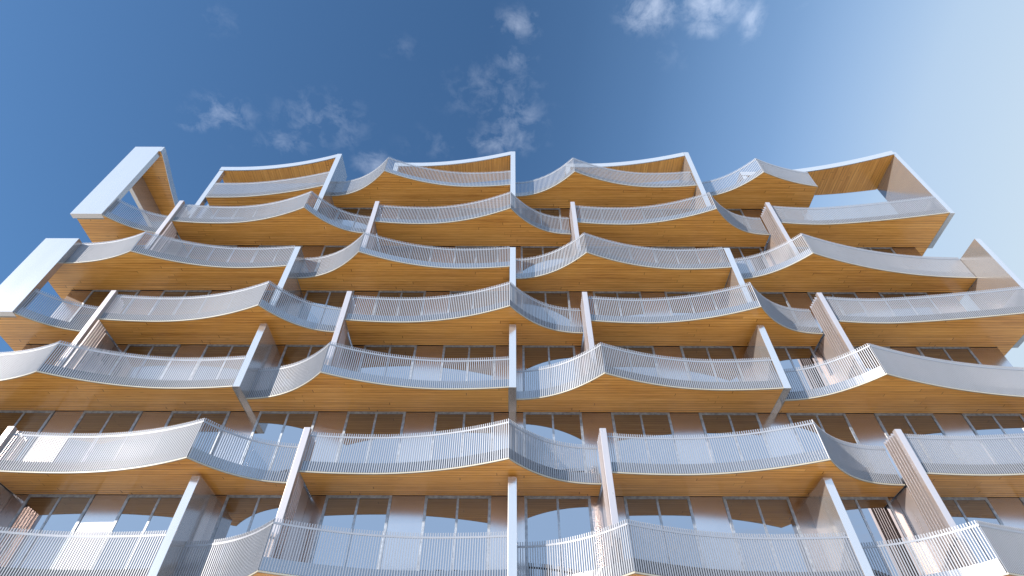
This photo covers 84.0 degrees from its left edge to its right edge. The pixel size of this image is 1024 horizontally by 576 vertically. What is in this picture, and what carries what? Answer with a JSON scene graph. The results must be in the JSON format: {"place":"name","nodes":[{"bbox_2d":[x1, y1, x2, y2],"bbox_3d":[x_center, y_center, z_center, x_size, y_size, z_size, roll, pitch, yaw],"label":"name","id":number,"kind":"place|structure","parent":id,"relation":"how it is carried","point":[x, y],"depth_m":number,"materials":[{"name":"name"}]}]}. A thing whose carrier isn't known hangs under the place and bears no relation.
{"place":"outdoors","nodes":[
{"label":"outdoors","id":0,"kind":"place"},
{"bbox_2d":[0,147,1023,575],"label":"apartment building","id":1,"kind":"structure","parent":0,"point":[464,367],"depth_m":20.40,"materials":[{"name":"metal"}]},
{"bbox_2d":[0,410,54,460],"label":"window","id":2,"kind":"structure","parent":1,"relation":"in","point":[23,420],"depth_m":20.30,"materials":[{"name":"glass"}]},
{"bbox_2d":[0,494,94,568],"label":"window","id":3,"kind":"structure","parent":1,"relation":"in","point":[51,512],"depth_m":17.70,"materials":[{"name":"glass"}]},
{"bbox_2d":[45,344,68,364],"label":"window","id":4,"kind":"structure","parent":1,"relation":"in","point":[59,344],"depth_m":22.52,"materials":[{"name":"glass"}]},
{"bbox_2d":[51,411,142,461],"bbox_3d":[-14.432,5.399,19.597,2.110,2.750,0.050,0,-47,0],"label":"window","id":5,"kind":"structure","parent":1,"relation":"in","point":[89,422],"depth_m":20.16,"materials":[{"name":"glass"}]},
{"bbox_2d":[69,290,139,324],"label":"window","id":6,"kind":"structure","parent":1,"relation":"in","point":[96,297],"depth_m":24.90,"materials":[{"name":"glass"}]},
{"bbox_2d":[89,495,182,569],"bbox_3d":[-11.261,7.584,17.251,2.110,2.750,0.050,0,-47,0],"label":"window","id":7,"kind":"structure","parent":1,"relation":"in","point":[138,513],"depth_m":17.66,"materials":[{"name":"glass"}]},
{"bbox_2d":[109,344,180,379],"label":"window","id":8,"kind":"structure","parent":1,"relation":"in","point":[164,350],"depth_m":22.60,"materials":[{"name":"glass"}]},
{"bbox_2d":[148,290,211,314],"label":"window","id":9,"kind":"structure","parent":1,"relation":"in","point":[166,293],"depth_m":25.07,"materials":[{"name":"glass"}]},
{"bbox_2d":[150,411,230,455],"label":"window","id":10,"kind":"structure","parent":1,"relation":"in","point":[176,417],"depth_m":20.34,"materials":[{"name":"glass"}]},
{"bbox_2d":[186,245,236,261],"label":"window","id":11,"kind":"structure","parent":1,"relation":"in","point":[230,246],"depth_m":27.25,"materials":[{"name":"glass"}]},
{"bbox_2d":[189,344,250,379],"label":"window","id":12,"kind":"structure","parent":1,"relation":"in","point":[211,350],"depth_m":22.61,"materials":[{"name":"glass"}]},
{"bbox_2d":[212,207,256,218],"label":"window","id":13,"kind":"structure","parent":1,"relation":"in","point":[250,207],"depth_m":29.60,"materials":[{"name":"glass"}]},
{"bbox_2d":[196,495,282,575],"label":"window","id":14,"kind":"structure","parent":1,"relation":"in","point":[239,514],"depth_m":17.76,"materials":[{"name":"glass"}]},
{"bbox_2d":[230,290,274,305],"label":"window","id":15,"kind":"structure","parent":1,"relation":"in","point":[239,290],"depth_m":25.02,"materials":[{"name":"glass"}]},
{"bbox_2d":[250,245,302,262],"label":"window","id":16,"kind":"structure","parent":1,"relation":"in","point":[261,246],"depth_m":27.31,"materials":[{"name":"glass"}]},
{"bbox_2d":[240,411,317,471],"bbox_3d":[-8.076,5.419,19.597,2.110,2.750,0.050,0,-47,0],"label":"window","id":17,"kind":"structure","parent":1,"relation":"in","point":[286,427],"depth_m":19.99,"materials":[{"name":"glass"}]},
{"bbox_2d":[269,345,325,388],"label":"window","id":18,"kind":"structure","parent":1,"relation":"in","point":[291,354],"depth_m":22.59,"materials":[{"name":"glass"}]},
{"bbox_2d":[297,291,354,325],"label":"window","id":19,"kind":"structure","parent":1,"relation":"in","point":[330,298],"depth_m":24.75,"materials":[{"name":"glass"}]},
{"bbox_2d":[315,246,347,270],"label":"window","id":20,"kind":"structure","parent":1,"relation":"in","point":[327,250],"depth_m":27.38,"materials":[{"name":"glass"}]},
{"bbox_2d":[309,495,391,568],"bbox_3d":[-4.905,7.604,17.251,2.110,2.750,0.050,0,-47,0],"label":"window","id":21,"kind":"structure","parent":1,"relation":"in","point":[362,512],"depth_m":17.61,"materials":[{"name":"glass"}]},
{"bbox_2d":[334,208,372,228],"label":"window","id":22,"kind":"structure","parent":1,"relation":"in","point":[366,212],"depth_m":29.53,"materials":[{"name":"glass"}]},
{"bbox_2d":[335,411,405,462],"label":"window","id":23,"kind":"structure","parent":1,"relation":"in","point":[357,423],"depth_m":20.06,"materials":[{"name":"glass"}]},
{"bbox_2d":[358,345,416,378],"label":"window","id":24,"kind":"structure","parent":1,"relation":"in","point":[407,350],"depth_m":22.44,"materials":[{"name":"glass"}]},
{"bbox_2d":[372,291,425,315],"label":"window","id":25,"kind":"structure","parent":1,"relation":"in","point":[382,294],"depth_m":24.83,"materials":[{"name":"glass"}]},
{"bbox_2d":[388,246,432,261],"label":"window","id":26,"kind":"structure","parent":1,"relation":"in","point":[390,246],"depth_m":27.28,"materials":[{"name":"glass"}]},
{"bbox_2d":[397,208,439,219],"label":"window","id":27,"kind":"structure","parent":1,"relation":"in","point":[399,208],"depth_m":29.57,"materials":[{"name":"glass"}]},
{"bbox_2d":[417,495,490,570],"bbox_3d":[-1.727,7.614,17.251,2.110,2.750,0.050,0,-47,0],"label":"window","id":28,"kind":"structure","parent":1,"relation":"in","point":[441,514],"depth_m":17.57,"materials":[{"name":"glass"}]},
{"bbox_2d":[430,412,493,460],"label":"window","id":29,"kind":"structure","parent":1,"relation":"in","point":[444,421],"depth_m":20.16,"materials":[{"name":"glass"}]},
{"bbox_2d":[440,345,495,380],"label":"window","id":30,"kind":"structure","parent":1,"relation":"in","point":[449,351],"depth_m":22.49,"materials":[{"name":"glass"}]},
{"bbox_2d":[448,291,496,312],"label":"window","id":31,"kind":"structure","parent":1,"relation":"in","point":[451,292],"depth_m":24.87,"materials":[{"name":"glass"}]},
{"bbox_2d":[454,246,498,262],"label":"window","id":32,"kind":"structure","parent":1,"relation":"in","point":[457,247],"depth_m":27.18,"materials":[{"name":"glass"}]},
{"bbox_2d":[459,208,495,216],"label":"window","id":33,"kind":"structure","parent":1,"relation":"in","point":[460,208],"depth_m":29.84,"materials":[{"name":"glass"}]},
{"bbox_2d":[521,246,564,272],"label":"window","id":34,"kind":"structure","parent":1,"relation":"in","point":[526,251],"depth_m":27.19,"materials":[{"name":"glass"}]},
{"bbox_2d":[525,208,561,229],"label":"window","id":35,"kind":"structure","parent":1,"relation":"in","point":[554,212],"depth_m":29.60,"materials":[{"name":"glass"}]},
{"bbox_2d":[522,291,571,325],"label":"window","id":36,"kind":"structure","parent":1,"relation":"in","point":[556,298],"depth_m":24.83,"materials":[{"name":"glass"}]},
{"bbox_2d":[522,345,576,390],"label":"window","id":37,"kind":"structure","parent":1,"relation":"in","point":[533,356],"depth_m":22.38,"materials":[{"name":"glass"}]},
{"bbox_2d":[523,412,587,472],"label":"window","id":38,"kind":"structure","parent":1,"relation":"in","point":[567,427],"depth_m":20.05,"materials":[{"name":"glass"}]},
{"bbox_2d":[524,496,595,575],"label":"window","id":39,"kind":"structure","parent":1,"relation":"in","point":[548,518],"depth_m":17.55,"materials":[{"name":"glass"}]},
{"bbox_2d":[580,208,621,219],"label":"window","id":40,"kind":"structure","parent":1,"relation":"in","point":[580,208],"depth_m":29.60,"materials":[{"name":"glass"}]},
{"bbox_2d":[588,246,632,259],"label":"window","id":41,"kind":"structure","parent":1,"relation":"in","point":[588,246],"depth_m":27.43,"materials":[{"name":"glass"}]},
{"bbox_2d":[593,291,644,316],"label":"window","id":42,"kind":"structure","parent":1,"relation":"in","point":[616,294],"depth_m":24.87,"materials":[{"name":"glass"}]},
{"bbox_2d":[602,346,660,376],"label":"window","id":43,"kind":"structure","parent":1,"relation":"in","point":[644,349],"depth_m":22.55,"materials":[{"name":"glass"}]},
{"bbox_2d":[611,412,679,463],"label":"window","id":44,"kind":"structure","parent":1,"relation":"in","point":[642,423],"depth_m":20.08,"materials":[{"name":"glass"}]},
{"bbox_2d":[642,209,681,218],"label":"window","id":45,"kind":"structure","parent":1,"relation":"in","point":[643,209],"depth_m":29.71,"materials":[{"name":"glass"}]},
{"bbox_2d":[623,496,705,567],"bbox_3d":[4.629,7.634,17.251,2.110,2.750,0.050,0,-47,0],"label":"window","id":46,"kind":"structure","parent":1,"relation":"in","point":[671,511],"depth_m":17.77,"materials":[{"name":"glass"}]},
{"bbox_2d":[652,247,700,263],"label":"window","id":47,"kind":"structure","parent":1,"relation":"in","point":[669,248],"depth_m":27.21,"materials":[{"name":"glass"}]},
{"bbox_2d":[664,292,716,315],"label":"window","id":48,"kind":"structure","parent":1,"relation":"in","point":[667,294],"depth_m":24.84,"materials":[{"name":"glass"}]},
{"bbox_2d":[680,346,743,381],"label":"window","id":49,"kind":"structure","parent":1,"relation":"in","point":[695,352],"depth_m":22.55,"materials":[{"name":"glass"}]},
{"bbox_2d":[699,413,771,462],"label":"window","id":50,"kind":"structure","parent":1,"relation":"in","point":[712,423],"depth_m":20.09,"materials":[{"name":"glass"}]},
{"bbox_2d":[727,209,749,228],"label":"window","id":51,"kind":"structure","parent":1,"relation":"in","point":[737,211],"depth_m":29.80,"materials":[{"name":"glass"}]},
{"bbox_2d":[717,247,768,273],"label":"window","id":52,"kind":"structure","parent":1,"relation":"in","point":[737,252],"depth_m":27.23,"materials":[{"name":"glass"}]},
{"bbox_2d":[722,496,814,571],"bbox_3d":[7.807,7.643,17.251,2.110,2.750,0.050,0,-47,0],"label":"window","id":53,"kind":"structure","parent":1,"relation":"in","point":[750,515],"depth_m":17.63,"materials":[{"name":"glass"}]},
{"bbox_2d":[749,292,799,325],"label":"window","id":54,"kind":"structure","parent":1,"relation":"in","point":[779,298],"depth_m":25.00,"materials":[{"name":"glass"}]},
{"bbox_2d":[761,209,806,219],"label":"window","id":55,"kind":"structure","parent":1,"relation":"in","point":[761,209],"depth_m":29.68,"materials":[{"name":"glass"}]},
{"bbox_2d":[773,346,828,391],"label":"window","id":56,"kind":"structure","parent":1,"relation":"in","point":[789,357],"depth_m":22.38,"materials":[{"name":"glass"}]},
{"bbox_2d":[796,247,809,252],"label":"window","id":57,"kind":"structure","parent":1,"relation":"in","point":[796,247],"depth_m":27.56,"materials":[{"name":"glass"}]},
{"bbox_2d":[786,413,874,472],"bbox_3d":[10.992,5.478,19.597,2.110,2.750,0.050,0,-47,0],"label":"window","id":58,"kind":"structure","parent":1,"relation":"in","point":[837,425],"depth_m":20.19,"materials":[{"name":"glass"}]},
{"bbox_2d":[807,292,868,316],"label":"window","id":59,"kind":"structure","parent":1,"relation":"in","point":[845,295],"depth_m":25.11,"materials":[{"name":"glass"}]},
{"bbox_2d":[853,346,890,370],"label":"window","id":60,"kind":"structure","parent":1,"relation":"in","point":[855,347],"depth_m":22.56,"materials":[{"name":"glass"}]},
{"bbox_2d":[854,247,895,253],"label":"window","id":61,"kind":"structure","parent":1,"relation":"in","point":[880,249],"depth_m":27.53,"materials":[{"name":"glass"}]},
{"bbox_2d":[840,497,926,575],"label":"window","id":62,"kind":"structure","parent":1,"relation":"in","point":[873,519],"depth_m":17.53,"materials":[{"name":"glass"}]},
{"bbox_2d":[879,292,940,315],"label":"window","id":63,"kind":"structure","parent":1,"relation":"in","point":[885,295],"depth_m":25.11,"materials":[{"name":"glass"}]},
{"bbox_2d":[874,413,964,463],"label":"window","id":64,"kind":"structure","parent":1,"relation":"in","point":[923,424],"depth_m":20.23,"materials":[{"name":"glass"}]},
{"bbox_2d":[916,347,995,382],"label":"window","id":65,"kind":"structure","parent":1,"relation":"in","point":[959,354],"depth_m":22.68,"materials":[{"name":"glass"}]},
{"bbox_2d":[940,497,1003,562],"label":"window","id":66,"kind":"structure","parent":1,"relation":"in","point":[963,510],"depth_m":17.84,"materials":[{"name":"glass"}]},
{"bbox_2d":[962,413,1023,463],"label":"window","id":67,"kind":"structure","parent":1,"relation":"in","point":[982,424],"depth_m":20.24,"materials":[{"name":"glass"}]},
{"bbox_2d":[0,0,1023,372],"label":"sky","id":68,"kind":"structure","parent":0,"point":[938,85],"materials":[{"name":"blue"}]}
]}

